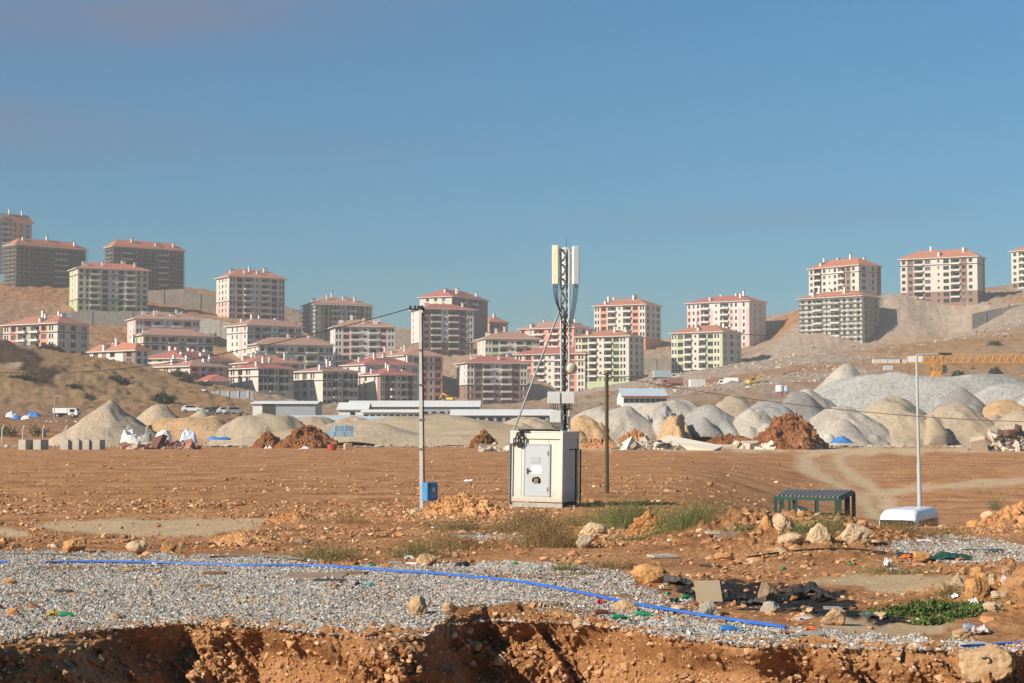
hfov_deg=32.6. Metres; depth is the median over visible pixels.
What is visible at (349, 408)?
site shed
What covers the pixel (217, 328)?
retaining wall
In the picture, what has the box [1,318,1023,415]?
dry scrub
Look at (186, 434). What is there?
tarp heap
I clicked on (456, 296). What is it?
apartment block
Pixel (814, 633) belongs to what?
rock
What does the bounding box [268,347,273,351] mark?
window
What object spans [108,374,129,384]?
hill shrub
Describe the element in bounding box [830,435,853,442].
tarp heap
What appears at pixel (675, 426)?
gravel heap
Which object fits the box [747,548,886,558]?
black hose
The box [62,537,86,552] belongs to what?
rock
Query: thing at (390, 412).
site shed
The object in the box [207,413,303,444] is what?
gravel heap
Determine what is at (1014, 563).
dry bush
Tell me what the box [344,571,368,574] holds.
lying board
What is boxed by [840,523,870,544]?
rock
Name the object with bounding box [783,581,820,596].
charred sheet
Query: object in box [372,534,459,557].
dry bush
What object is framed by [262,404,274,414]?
door
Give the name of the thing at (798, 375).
rubble
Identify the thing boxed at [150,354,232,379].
apartment block
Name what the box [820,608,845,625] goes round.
rock
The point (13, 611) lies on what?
rock
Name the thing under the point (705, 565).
lying board
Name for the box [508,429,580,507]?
equipment cabin
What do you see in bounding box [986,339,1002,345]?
hill shrub
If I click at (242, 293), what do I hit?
apartment block
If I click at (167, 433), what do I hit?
tarp heap
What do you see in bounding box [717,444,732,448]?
pale slab
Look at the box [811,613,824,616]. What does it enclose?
charred sheet
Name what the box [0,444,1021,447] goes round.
heap stones
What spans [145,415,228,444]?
gravel heap
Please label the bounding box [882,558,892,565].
plastic scrap
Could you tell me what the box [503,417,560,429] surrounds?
gravel heap
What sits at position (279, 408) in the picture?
site shed
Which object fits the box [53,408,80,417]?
truck
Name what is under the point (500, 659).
soil clods
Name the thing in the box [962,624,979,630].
bottle
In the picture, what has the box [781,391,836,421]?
gravel heap
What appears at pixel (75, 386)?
hill shrub
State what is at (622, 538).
dry bush
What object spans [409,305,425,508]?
utility pole
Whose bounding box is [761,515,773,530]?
rock
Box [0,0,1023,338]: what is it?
sky
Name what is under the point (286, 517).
earth pile
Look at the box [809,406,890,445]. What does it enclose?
gravel heap
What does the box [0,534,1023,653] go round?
gravel
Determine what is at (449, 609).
rock
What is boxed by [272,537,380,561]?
dry bush
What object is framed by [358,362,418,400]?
apartment block
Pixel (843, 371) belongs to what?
gravel heap
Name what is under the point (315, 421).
gravel heap
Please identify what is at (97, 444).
concrete block
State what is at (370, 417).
site shed
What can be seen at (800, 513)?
rock
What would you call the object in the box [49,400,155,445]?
gravel heap
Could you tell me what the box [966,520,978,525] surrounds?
rock
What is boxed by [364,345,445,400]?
apartment block
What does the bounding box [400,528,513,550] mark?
dry bush
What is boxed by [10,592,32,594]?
lying board
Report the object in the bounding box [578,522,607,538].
rock
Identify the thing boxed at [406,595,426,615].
rock
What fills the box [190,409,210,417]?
gravel heap
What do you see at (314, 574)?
lying board
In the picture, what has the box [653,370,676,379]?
site truck
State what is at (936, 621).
green weed
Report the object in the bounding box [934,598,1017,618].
green weed
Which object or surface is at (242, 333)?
apartment block
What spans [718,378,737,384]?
site truck
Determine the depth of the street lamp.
78.84 m
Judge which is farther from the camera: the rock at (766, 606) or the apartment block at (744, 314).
the apartment block at (744, 314)
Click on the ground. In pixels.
(948, 498)
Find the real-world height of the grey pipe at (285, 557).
0.056 m
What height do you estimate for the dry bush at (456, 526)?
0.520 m
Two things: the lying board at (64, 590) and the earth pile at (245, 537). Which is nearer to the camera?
the lying board at (64, 590)
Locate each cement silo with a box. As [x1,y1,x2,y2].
[776,385,783,396]
[784,386,788,394]
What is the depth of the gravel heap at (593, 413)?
282.57 m
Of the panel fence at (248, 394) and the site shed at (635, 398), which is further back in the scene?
the panel fence at (248, 394)
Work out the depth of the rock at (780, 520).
39.62 m
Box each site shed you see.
[250,401,323,415]
[290,415,363,420]
[336,402,372,414]
[349,401,481,413]
[361,410,422,415]
[362,416,387,418]
[449,409,556,422]
[615,388,668,408]
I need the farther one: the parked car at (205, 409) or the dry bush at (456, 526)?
the parked car at (205, 409)
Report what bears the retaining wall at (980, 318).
on the ground
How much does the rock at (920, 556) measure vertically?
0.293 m
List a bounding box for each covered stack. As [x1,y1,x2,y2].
[5,411,16,417]
[12,415,20,418]
[21,415,30,419]
[27,412,40,416]
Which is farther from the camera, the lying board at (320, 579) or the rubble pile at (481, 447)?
the rubble pile at (481, 447)
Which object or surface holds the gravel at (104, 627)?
on the ground
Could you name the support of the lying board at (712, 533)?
on the ground
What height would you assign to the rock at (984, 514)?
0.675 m
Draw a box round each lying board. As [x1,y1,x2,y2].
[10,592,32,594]
[54,589,72,592]
[202,571,225,574]
[283,572,347,577]
[312,578,344,581]
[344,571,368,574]
[647,554,677,557]
[698,564,720,566]
[705,531,719,534]
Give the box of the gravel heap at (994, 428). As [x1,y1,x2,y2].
[987,418,1000,431]
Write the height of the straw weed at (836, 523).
0.927 m
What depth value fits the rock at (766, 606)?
26.25 m
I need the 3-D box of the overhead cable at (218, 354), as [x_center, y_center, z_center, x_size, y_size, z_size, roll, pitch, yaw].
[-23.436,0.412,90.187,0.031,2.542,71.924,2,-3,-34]
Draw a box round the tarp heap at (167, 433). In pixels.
[155,430,172,441]
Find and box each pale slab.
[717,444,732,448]
[959,641,988,647]
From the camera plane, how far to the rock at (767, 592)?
27.86 m
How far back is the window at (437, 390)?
727.10 m
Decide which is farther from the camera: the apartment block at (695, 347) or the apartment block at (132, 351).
the apartment block at (695, 347)
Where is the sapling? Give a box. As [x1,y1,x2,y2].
[977,486,1014,510]
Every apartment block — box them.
[0,209,33,273]
[0,310,92,355]
[2,235,87,286]
[67,261,150,310]
[86,335,151,364]
[103,238,185,289]
[124,310,201,342]
[127,327,216,355]
[148,346,236,371]
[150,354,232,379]
[197,374,233,386]
[214,266,287,321]
[224,314,304,359]
[228,356,297,398]
[229,351,305,370]
[244,333,335,369]
[293,359,361,403]
[300,291,373,340]
[328,314,396,367]
[339,353,418,399]
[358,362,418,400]
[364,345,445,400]
[409,298,475,355]
[417,288,489,335]
[454,353,529,404]
[475,327,541,356]
[488,313,509,333]
[512,342,587,391]
[516,318,593,346]
[572,327,646,388]
[591,294,663,349]
[668,321,743,372]
[684,290,768,347]
[797,287,881,342]
[806,254,883,295]
[898,246,986,306]
[1008,246,1023,289]
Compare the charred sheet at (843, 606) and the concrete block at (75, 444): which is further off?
the concrete block at (75, 444)
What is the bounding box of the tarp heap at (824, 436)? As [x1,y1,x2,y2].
[819,433,834,439]
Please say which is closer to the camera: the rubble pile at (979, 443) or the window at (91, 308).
the rubble pile at (979, 443)
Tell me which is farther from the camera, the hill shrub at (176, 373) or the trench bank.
the hill shrub at (176, 373)
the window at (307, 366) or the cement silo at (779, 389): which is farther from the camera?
the window at (307, 366)
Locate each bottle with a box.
[59,612,76,616]
[595,609,611,613]
[611,614,629,619]
[635,611,653,616]
[681,594,691,598]
[721,625,742,630]
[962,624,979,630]
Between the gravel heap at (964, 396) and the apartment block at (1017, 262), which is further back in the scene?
the apartment block at (1017, 262)
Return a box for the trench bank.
[0,601,1023,682]
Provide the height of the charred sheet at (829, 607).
0.030 m
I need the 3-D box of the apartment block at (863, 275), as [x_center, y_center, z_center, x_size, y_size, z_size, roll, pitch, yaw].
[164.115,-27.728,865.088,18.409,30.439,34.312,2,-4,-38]
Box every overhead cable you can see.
[0,308,408,373]
[577,369,1023,421]
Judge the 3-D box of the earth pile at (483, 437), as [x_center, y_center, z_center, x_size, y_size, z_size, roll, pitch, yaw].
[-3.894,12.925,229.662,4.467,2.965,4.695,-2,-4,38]
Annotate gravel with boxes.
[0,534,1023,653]
[0,617,1023,657]
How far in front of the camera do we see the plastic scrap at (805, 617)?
25.24 m
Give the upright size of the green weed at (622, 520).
1.355 m
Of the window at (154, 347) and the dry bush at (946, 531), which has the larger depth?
the window at (154, 347)
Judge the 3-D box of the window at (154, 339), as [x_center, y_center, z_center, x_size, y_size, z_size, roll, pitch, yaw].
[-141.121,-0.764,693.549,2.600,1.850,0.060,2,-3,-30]
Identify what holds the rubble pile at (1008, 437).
on the ground
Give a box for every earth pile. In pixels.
[207,530,277,545]
[252,431,279,447]
[264,511,319,523]
[274,425,342,448]
[329,516,403,519]
[415,491,510,515]
[469,429,498,447]
[579,437,616,448]
[615,428,648,444]
[625,511,672,535]
[706,433,752,443]
[753,413,828,449]
[965,501,1023,527]
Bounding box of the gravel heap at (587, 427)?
[567,415,614,445]
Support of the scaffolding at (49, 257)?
on the ground
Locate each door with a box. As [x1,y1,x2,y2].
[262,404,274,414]
[525,445,548,495]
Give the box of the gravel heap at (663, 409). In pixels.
[645,402,684,422]
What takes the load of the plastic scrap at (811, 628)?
on the ground
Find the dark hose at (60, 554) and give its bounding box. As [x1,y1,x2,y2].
[2,553,150,557]
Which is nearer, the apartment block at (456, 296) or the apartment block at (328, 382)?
the apartment block at (328, 382)
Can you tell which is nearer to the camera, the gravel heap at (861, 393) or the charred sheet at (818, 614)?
the charred sheet at (818, 614)
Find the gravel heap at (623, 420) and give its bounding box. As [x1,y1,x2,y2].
[594,406,666,442]
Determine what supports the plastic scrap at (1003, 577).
on the ground
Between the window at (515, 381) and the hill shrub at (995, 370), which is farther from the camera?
the window at (515, 381)
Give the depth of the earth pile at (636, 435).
224.91 m
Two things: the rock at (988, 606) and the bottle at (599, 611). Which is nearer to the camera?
the rock at (988, 606)
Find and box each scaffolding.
[1,242,85,286]
[103,245,185,289]
[300,303,373,340]
[796,293,882,341]
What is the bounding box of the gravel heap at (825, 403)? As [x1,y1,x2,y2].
[800,389,837,408]
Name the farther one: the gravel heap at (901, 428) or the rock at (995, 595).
the gravel heap at (901, 428)
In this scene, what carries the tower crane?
on the ground
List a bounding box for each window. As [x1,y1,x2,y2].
[90,306,99,309]
[152,337,157,341]
[152,345,157,349]
[261,315,269,318]
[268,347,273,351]
[298,356,303,360]
[306,365,316,368]
[380,328,385,332]
[435,388,440,392]
[483,401,492,404]
[513,372,518,376]
[513,379,518,383]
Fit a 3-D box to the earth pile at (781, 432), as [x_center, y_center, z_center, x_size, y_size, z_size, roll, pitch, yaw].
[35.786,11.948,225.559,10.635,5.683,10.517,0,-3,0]
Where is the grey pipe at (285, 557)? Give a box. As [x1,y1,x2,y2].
[210,555,304,559]
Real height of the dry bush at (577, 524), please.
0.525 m
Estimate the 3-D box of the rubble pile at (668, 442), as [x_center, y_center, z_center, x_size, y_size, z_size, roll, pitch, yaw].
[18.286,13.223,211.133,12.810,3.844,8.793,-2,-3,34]
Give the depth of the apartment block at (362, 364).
684.59 m
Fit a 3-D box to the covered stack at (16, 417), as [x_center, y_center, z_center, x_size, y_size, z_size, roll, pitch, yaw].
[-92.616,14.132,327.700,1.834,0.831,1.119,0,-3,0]
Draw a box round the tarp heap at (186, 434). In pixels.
[180,428,197,442]
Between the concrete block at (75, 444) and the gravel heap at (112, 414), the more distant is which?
the gravel heap at (112, 414)
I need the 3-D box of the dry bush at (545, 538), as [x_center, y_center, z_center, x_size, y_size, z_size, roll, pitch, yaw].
[0.924,4.391,41.013,2.915,0.865,1.509,0,-3,0]
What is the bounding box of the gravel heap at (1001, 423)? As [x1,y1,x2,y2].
[988,411,1023,430]
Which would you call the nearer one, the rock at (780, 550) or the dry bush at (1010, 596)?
the dry bush at (1010, 596)
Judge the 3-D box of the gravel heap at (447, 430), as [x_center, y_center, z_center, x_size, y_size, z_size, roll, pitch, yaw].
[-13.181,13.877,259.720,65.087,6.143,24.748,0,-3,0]
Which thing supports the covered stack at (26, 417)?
on the ground
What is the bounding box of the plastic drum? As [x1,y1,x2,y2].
[327,444,335,449]
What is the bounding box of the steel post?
[605,371,608,492]
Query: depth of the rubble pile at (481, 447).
196.34 m
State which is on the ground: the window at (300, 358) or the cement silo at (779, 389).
the cement silo at (779, 389)
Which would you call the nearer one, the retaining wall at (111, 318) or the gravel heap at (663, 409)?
the gravel heap at (663, 409)
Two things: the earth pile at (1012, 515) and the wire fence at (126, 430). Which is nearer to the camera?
the earth pile at (1012, 515)
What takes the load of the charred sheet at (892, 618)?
on the ground
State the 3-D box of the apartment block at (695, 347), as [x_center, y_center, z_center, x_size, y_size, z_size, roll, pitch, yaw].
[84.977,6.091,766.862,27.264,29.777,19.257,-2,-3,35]
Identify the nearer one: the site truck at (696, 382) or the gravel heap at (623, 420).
the gravel heap at (623, 420)
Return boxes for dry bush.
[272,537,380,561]
[289,505,409,524]
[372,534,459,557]
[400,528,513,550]
[424,513,490,531]
[467,500,576,533]
[498,511,607,548]
[547,509,600,526]
[561,568,600,575]
[567,558,643,569]
[606,531,662,541]
[835,560,959,575]
[864,516,954,537]
[912,579,964,599]
[922,524,976,534]
[963,559,1021,583]
[993,585,1018,599]
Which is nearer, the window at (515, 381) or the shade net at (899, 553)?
the shade net at (899, 553)
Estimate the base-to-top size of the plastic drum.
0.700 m
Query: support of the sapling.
on the ground
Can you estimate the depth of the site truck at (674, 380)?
584.06 m
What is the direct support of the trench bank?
on the ground
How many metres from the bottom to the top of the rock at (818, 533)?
0.594 m
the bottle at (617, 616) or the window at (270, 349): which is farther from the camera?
the window at (270, 349)
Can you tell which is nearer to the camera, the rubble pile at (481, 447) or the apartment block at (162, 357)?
the rubble pile at (481, 447)
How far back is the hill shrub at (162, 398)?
432.94 m
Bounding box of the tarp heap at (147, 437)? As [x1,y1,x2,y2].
[140,432,151,442]
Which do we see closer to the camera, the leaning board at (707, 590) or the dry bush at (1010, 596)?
the dry bush at (1010, 596)
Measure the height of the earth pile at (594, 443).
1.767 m
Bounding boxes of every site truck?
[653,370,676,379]
[661,377,682,385]
[689,379,710,386]
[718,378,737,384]
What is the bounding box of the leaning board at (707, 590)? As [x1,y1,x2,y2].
[694,580,722,601]
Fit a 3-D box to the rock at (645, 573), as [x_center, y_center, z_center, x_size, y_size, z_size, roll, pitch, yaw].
[2.506,4.206,31.485,0.658,0.454,0.583,2,-3,-30]
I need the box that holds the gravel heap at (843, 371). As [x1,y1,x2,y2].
[813,364,859,391]
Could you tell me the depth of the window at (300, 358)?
707.75 m
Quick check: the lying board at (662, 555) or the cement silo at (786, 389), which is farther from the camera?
the cement silo at (786, 389)
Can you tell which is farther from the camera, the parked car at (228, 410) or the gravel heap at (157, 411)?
the parked car at (228, 410)
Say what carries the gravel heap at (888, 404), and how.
on the ground
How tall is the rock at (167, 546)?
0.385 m
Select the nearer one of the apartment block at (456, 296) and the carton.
the carton
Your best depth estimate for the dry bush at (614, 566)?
34.43 m
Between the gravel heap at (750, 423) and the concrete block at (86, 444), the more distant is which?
the gravel heap at (750, 423)
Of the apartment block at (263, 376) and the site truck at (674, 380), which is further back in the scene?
the apartment block at (263, 376)
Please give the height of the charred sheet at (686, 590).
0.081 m
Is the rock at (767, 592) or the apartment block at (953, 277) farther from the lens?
the apartment block at (953, 277)
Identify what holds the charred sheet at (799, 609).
on the ground
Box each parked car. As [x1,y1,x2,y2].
[181,405,200,411]
[200,407,218,413]
[208,407,226,413]
[217,407,237,413]
[225,407,246,413]
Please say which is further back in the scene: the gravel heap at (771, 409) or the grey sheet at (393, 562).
the gravel heap at (771, 409)
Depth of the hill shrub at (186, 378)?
549.56 m
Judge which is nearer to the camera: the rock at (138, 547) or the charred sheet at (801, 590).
the charred sheet at (801, 590)
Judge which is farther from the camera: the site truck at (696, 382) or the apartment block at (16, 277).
the apartment block at (16, 277)
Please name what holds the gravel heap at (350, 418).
on the ground
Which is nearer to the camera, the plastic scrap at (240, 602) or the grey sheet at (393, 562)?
the plastic scrap at (240, 602)
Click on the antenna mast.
(560, 258)
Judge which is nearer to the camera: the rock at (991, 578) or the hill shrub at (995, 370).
the rock at (991, 578)
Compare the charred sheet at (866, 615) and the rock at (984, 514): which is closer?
the charred sheet at (866, 615)
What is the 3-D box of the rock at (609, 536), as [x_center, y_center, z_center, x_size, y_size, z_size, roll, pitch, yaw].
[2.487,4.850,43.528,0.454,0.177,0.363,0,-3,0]
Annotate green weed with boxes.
[205,613,243,619]
[545,561,582,570]
[570,487,683,530]
[631,492,748,539]
[712,520,760,531]
[778,516,841,535]
[867,597,986,618]
[903,615,962,625]
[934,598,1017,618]
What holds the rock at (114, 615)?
on the gravel at (268, 587)
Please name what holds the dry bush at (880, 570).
on the ground
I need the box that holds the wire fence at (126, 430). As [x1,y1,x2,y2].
[1,425,266,445]
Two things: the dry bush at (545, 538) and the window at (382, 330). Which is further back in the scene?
the window at (382, 330)
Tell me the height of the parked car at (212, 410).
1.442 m
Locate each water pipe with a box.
[45,560,786,628]
[960,641,1023,646]
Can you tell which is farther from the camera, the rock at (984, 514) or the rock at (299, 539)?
the rock at (984, 514)
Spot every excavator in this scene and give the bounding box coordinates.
[438,393,454,400]
[746,374,767,384]
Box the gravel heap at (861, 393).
[815,372,1023,413]
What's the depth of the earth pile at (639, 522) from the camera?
43.58 m
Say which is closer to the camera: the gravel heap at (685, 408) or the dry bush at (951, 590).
the dry bush at (951, 590)
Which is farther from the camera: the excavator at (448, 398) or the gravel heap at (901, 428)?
the excavator at (448, 398)
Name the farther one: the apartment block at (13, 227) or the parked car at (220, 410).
the apartment block at (13, 227)
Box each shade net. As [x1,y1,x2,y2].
[891,552,912,554]
[930,551,972,559]
[962,549,1003,551]
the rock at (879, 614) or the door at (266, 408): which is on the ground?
the rock at (879, 614)
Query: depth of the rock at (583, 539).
40.55 m
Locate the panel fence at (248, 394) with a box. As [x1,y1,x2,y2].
[205,390,252,399]
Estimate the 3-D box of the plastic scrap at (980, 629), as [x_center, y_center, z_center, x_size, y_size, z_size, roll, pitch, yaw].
[6.313,3.872,23.673,0.258,0.118,0.228,0,-3,0]
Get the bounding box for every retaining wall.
[48,311,152,326]
[148,289,215,310]
[199,318,231,341]
[395,330,410,346]
[644,358,670,371]
[766,320,786,333]
[972,305,1019,329]
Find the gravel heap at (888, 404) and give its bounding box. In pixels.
[861,395,926,417]
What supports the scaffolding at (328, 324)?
on the apartment block at (343, 301)
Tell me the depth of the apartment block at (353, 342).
774.15 m
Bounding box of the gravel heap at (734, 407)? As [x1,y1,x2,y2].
[715,394,752,417]
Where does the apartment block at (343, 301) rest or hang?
on the ground
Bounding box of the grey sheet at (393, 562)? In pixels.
[389,561,399,563]
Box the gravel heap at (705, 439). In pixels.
[691,435,892,441]
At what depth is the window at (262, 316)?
831.19 m
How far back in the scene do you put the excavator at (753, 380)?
540.17 m
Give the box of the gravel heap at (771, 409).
[735,400,793,418]
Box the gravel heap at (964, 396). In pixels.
[930,388,985,415]
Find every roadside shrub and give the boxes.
[0,421,20,436]
[28,423,50,436]
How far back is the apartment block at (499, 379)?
724.17 m
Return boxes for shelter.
[773,489,855,517]
[879,506,939,526]
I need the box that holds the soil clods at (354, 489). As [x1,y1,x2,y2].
[0,447,1023,515]
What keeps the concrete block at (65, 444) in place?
on the ground
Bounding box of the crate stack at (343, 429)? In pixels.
[325,426,352,436]
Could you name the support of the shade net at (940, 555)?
on the ground
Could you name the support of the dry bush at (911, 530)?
on the ground
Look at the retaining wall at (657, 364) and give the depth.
790.42 m
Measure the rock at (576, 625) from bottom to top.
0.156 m
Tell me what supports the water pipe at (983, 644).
on the trench bank
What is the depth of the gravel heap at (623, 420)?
251.65 m
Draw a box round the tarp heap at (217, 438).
[207,436,230,439]
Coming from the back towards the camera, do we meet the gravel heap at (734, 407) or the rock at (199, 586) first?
the gravel heap at (734, 407)
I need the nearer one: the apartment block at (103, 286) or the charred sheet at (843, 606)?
the charred sheet at (843, 606)
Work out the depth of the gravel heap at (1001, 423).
257.85 m
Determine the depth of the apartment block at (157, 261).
886.70 m
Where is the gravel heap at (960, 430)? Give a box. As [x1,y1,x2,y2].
[924,402,995,445]
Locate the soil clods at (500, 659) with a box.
[0,606,1023,682]
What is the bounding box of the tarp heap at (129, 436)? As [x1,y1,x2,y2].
[120,429,141,442]
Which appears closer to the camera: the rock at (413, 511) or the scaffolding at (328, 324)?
the rock at (413, 511)
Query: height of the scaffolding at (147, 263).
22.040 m
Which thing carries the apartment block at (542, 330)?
on the ground
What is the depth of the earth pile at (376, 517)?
52.60 m
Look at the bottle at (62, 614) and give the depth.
25.68 m
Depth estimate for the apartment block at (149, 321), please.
747.83 m
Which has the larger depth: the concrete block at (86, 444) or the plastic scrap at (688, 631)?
the concrete block at (86, 444)
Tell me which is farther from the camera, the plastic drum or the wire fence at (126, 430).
the wire fence at (126, 430)
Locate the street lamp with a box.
[915,353,951,505]
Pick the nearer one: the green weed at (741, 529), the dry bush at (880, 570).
the dry bush at (880, 570)
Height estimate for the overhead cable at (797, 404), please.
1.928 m
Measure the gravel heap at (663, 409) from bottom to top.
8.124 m
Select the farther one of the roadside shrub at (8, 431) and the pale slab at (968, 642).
the roadside shrub at (8, 431)
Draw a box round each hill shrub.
[6,372,41,381]
[35,342,65,352]
[66,383,82,389]
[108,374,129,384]
[149,390,175,403]
[169,368,194,377]
[177,374,196,383]
[197,380,212,385]
[951,370,966,376]
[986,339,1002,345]
[988,365,1002,373]
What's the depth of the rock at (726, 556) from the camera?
36.38 m
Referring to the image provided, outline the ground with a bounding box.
[0,282,1023,645]
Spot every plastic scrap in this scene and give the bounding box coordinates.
[46,610,58,616]
[233,597,244,603]
[455,561,470,566]
[596,599,606,603]
[669,597,679,602]
[686,628,696,634]
[796,615,811,618]
[804,626,816,629]
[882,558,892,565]
[899,553,913,557]
[971,624,990,632]
[999,575,1013,584]
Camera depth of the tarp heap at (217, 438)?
236.94 m
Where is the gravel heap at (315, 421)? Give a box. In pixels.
[296,416,335,426]
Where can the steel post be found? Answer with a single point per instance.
(606, 434)
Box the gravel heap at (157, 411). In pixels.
[136,404,178,423]
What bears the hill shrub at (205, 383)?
on the ground
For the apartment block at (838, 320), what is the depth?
790.91 m
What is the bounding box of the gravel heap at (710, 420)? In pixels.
[684,404,738,437]
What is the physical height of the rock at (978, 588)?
0.430 m
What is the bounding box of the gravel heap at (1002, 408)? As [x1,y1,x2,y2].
[983,399,1023,417]
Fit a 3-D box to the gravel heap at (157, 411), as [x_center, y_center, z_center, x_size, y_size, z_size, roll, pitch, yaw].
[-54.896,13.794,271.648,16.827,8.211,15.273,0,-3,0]
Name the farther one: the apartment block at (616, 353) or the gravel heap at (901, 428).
the apartment block at (616, 353)
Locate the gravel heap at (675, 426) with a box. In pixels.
[656,414,692,439]
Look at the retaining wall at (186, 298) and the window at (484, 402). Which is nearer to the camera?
the window at (484, 402)
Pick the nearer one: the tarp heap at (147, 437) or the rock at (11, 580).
the rock at (11, 580)
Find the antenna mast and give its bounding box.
[513,236,578,430]
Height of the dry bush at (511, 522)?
0.928 m
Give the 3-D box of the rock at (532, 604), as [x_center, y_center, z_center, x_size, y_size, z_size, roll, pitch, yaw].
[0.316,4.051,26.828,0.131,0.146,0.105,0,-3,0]
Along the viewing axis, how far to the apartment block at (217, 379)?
577.41 m
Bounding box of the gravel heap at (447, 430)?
[211,414,533,445]
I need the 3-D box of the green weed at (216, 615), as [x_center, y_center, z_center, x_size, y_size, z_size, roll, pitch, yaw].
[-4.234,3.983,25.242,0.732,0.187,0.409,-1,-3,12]
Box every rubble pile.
[118,434,200,448]
[475,442,508,451]
[611,435,722,450]
[732,429,822,448]
[967,436,1023,451]
[982,424,1023,445]
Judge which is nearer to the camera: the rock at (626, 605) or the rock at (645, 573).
the rock at (626, 605)
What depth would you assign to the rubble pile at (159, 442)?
217.17 m
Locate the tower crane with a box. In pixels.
[872,354,1023,376]
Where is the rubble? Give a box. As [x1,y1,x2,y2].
[645,289,1023,393]
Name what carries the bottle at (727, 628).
on the ground
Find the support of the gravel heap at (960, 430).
on the ground
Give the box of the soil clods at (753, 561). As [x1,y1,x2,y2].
[0,498,1023,635]
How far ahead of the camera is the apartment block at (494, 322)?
945.08 m
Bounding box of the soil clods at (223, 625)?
[4,618,1023,659]
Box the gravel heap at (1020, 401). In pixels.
[1017,397,1023,406]
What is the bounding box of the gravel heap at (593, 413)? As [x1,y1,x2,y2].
[567,406,613,422]
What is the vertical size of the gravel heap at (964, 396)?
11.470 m
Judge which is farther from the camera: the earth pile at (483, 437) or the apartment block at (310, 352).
the apartment block at (310, 352)
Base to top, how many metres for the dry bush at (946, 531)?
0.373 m
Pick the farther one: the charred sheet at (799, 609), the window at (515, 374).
the window at (515, 374)
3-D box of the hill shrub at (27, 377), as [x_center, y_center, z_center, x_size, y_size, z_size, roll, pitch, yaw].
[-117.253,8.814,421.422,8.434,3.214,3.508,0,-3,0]
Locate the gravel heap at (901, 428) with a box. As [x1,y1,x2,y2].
[872,408,952,445]
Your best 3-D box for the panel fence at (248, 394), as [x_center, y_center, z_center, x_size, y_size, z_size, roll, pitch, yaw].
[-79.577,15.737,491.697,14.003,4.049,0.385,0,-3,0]
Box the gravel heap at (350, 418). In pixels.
[334,416,368,445]
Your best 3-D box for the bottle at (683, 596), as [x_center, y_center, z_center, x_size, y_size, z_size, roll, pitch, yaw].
[2.837,4.142,28.444,0.170,0.070,0.070,5,-4,-10]
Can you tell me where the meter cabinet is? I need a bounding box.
[422,482,437,500]
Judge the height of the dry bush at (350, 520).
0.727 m
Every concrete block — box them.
[18,438,32,449]
[33,438,48,449]
[60,438,70,449]
[71,438,80,449]
[80,438,90,449]
[91,438,104,449]
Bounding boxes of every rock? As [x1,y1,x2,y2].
[3,578,16,583]
[6,608,18,615]
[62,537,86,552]
[109,612,123,618]
[125,540,147,553]
[161,540,176,552]
[196,584,205,589]
[295,537,307,542]
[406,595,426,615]
[410,508,421,514]
[416,553,436,564]
[442,602,459,616]
[528,602,536,607]
[572,618,583,629]
[576,535,592,547]
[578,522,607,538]
[603,533,620,539]
[612,600,638,612]
[629,563,668,583]
[698,601,718,614]
[714,551,733,560]
[758,582,777,601]
[759,601,779,612]
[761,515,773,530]
[772,513,795,533]
[773,547,787,554]
[777,532,803,544]
[790,630,826,636]
[797,510,806,516]
[806,523,830,543]
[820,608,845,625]
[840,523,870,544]
[874,611,886,617]
[913,551,930,562]
[952,629,975,639]
[958,643,1015,682]
[964,578,989,600]
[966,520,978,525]
[970,566,983,577]
[980,511,993,518]
[982,602,1002,612]
[988,574,996,584]
[990,591,1006,600]
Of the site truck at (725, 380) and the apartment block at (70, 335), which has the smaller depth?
the site truck at (725, 380)
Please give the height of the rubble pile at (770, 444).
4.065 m
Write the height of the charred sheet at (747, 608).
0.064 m
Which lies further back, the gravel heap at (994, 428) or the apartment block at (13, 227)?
the apartment block at (13, 227)
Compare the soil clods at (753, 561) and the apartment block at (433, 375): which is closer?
the soil clods at (753, 561)
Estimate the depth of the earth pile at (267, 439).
227.37 m
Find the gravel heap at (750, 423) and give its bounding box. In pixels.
[733,408,771,439]
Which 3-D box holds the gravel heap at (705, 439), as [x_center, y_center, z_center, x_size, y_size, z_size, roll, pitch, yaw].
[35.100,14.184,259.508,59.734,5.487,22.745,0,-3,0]
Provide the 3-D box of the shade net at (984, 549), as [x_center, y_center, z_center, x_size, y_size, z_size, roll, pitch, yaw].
[10.518,4.662,39.271,1.037,0.049,0.772,0,-3,0]
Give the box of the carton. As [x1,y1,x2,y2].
[343,443,351,449]
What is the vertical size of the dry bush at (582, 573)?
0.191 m
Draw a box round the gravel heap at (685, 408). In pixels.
[635,399,699,418]
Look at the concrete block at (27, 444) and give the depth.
211.95 m
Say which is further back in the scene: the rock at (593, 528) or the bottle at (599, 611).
the rock at (593, 528)
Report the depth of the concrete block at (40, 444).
211.94 m
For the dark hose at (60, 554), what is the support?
on the ground
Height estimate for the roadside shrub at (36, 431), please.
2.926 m
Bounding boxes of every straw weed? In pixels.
[565,489,656,524]
[653,499,742,514]
[800,496,873,532]
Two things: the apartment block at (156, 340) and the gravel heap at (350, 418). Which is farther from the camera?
the apartment block at (156, 340)
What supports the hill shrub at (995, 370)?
on the ground
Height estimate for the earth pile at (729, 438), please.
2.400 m
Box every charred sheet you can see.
[661,574,692,583]
[680,589,694,592]
[723,588,744,598]
[737,607,759,610]
[738,597,764,603]
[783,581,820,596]
[783,605,814,610]
[810,589,834,599]
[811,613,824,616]
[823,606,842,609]
[839,603,858,608]
[856,613,885,617]
[889,617,910,620]

